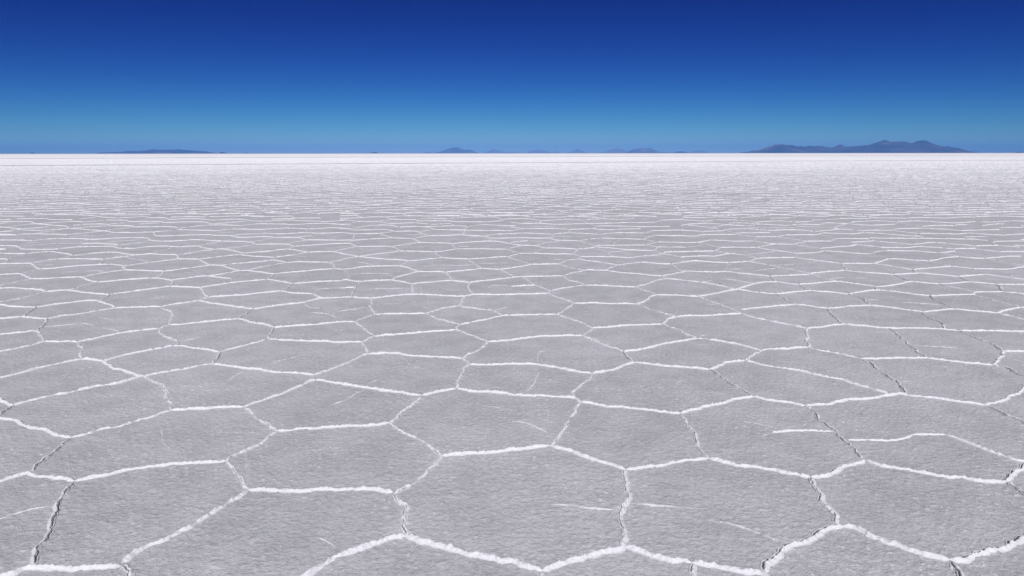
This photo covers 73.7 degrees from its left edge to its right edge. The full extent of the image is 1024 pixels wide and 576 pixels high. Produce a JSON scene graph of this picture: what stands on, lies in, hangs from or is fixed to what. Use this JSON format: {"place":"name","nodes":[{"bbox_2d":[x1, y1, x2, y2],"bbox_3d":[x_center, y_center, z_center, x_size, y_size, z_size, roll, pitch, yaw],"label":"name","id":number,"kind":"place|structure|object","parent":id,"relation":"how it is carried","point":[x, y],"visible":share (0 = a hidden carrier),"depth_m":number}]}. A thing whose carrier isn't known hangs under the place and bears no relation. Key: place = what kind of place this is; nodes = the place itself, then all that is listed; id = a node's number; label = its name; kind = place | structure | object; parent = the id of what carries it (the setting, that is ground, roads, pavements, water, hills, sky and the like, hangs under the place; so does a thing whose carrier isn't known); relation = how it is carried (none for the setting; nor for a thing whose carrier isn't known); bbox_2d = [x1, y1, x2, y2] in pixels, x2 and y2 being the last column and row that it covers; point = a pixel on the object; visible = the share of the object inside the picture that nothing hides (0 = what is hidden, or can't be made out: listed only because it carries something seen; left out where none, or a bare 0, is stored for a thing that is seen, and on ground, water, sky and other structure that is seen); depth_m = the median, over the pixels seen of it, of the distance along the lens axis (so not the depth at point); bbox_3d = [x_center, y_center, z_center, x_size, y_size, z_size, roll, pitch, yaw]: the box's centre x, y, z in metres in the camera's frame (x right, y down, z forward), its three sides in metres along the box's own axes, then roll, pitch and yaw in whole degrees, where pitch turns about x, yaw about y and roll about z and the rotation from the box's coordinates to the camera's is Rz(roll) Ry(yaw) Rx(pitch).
{"place":"outdoors","nodes":[
{"label":"outdoors","id":0,"kind":"place"},
{"bbox_2d":[94,149,212,153],"bbox_3d":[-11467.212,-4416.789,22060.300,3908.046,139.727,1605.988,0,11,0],"label":"mountain","id":1,"kind":"structure","parent":0,"point":[158,151],"depth_m":21796.35},
{"bbox_2d":[436,147,477,152],"bbox_3d":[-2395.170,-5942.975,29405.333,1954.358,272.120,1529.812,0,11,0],"label":"mountain","id":2,"kind":"structure","parent":0,"point":[455,150],"depth_m":29207.78},
{"bbox_2d":[484,149,519,152],"bbox_3d":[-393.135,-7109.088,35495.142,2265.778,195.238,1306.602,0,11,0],"label":"mountain","id":3,"kind":"structure","parent":0,"point":[494,151],"depth_m":35345.33},
{"bbox_2d":[0,153,1023,575],"bbox_3d":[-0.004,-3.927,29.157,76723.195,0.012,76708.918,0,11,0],"label":"ground","id":4,"kind":"structure","parent":0,"point":[504,505],"depth_m":5.47},
{"bbox_2d":[15,155,947,158],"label":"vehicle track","id":5,"kind":"structure","parent":4,"relation":"on","point":[563,156],"depth_m":295.41},
{"bbox_2d":[0,160,977,165],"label":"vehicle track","id":6,"kind":"structure","parent":4,"relation":"on","point":[427,163],"depth_m":120.29},
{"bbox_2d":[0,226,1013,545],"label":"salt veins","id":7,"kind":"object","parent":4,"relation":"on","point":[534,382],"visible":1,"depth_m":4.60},
{"bbox_2d":[0,153,1023,575],"bbox_3d":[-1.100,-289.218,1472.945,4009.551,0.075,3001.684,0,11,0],"label":"salt ridges","id":8,"kind":"object","parent":4,"relation":"on","point":[774,161],"visible":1,"depth_m":16.29},
{"bbox_2d":[0,0,1023,153],"label":"sky","id":9,"kind":"structure","parent":0,"point":[77,76]},
{"bbox_2d":[527,150,559,152],"bbox_3d":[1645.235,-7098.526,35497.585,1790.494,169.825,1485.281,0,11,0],"label":"mountain","id":10,"kind":"structure","parent":0,"point":[538,151],"depth_m":35280.01},
{"bbox_2d":[568,149,586,152],"bbox_3d":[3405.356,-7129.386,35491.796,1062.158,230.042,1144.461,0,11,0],"label":"mountain","id":11,"kind":"structure","parent":0,"point":[577,151],"depth_m":35356.23},
{"bbox_2d":[600,148,626,152],"bbox_3d":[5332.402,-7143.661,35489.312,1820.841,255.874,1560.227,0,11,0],"label":"mountain","id":12,"kind":"structure","parent":0,"point":[617,150],"depth_m":35261.08},
{"bbox_2d":[626,148,669,152],"bbox_3d":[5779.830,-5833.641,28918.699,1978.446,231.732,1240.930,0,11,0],"label":"mountain","id":13,"kind":"structure","parent":0,"point":[643,150],"depth_m":28741.07},
{"bbox_2d":[689,150,707,152],"bbox_3d":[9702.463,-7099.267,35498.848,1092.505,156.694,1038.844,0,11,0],"label":"mountain","id":14,"kind":"structure","parent":0,"point":[699,151],"depth_m":35347.48},
{"bbox_2d":[741,140,974,152],"bbox_3d":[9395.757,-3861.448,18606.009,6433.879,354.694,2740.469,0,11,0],"label":"mountain","id":15,"kind":"structure","parent":0,"point":[920,146],"depth_m":18212.50}
]}

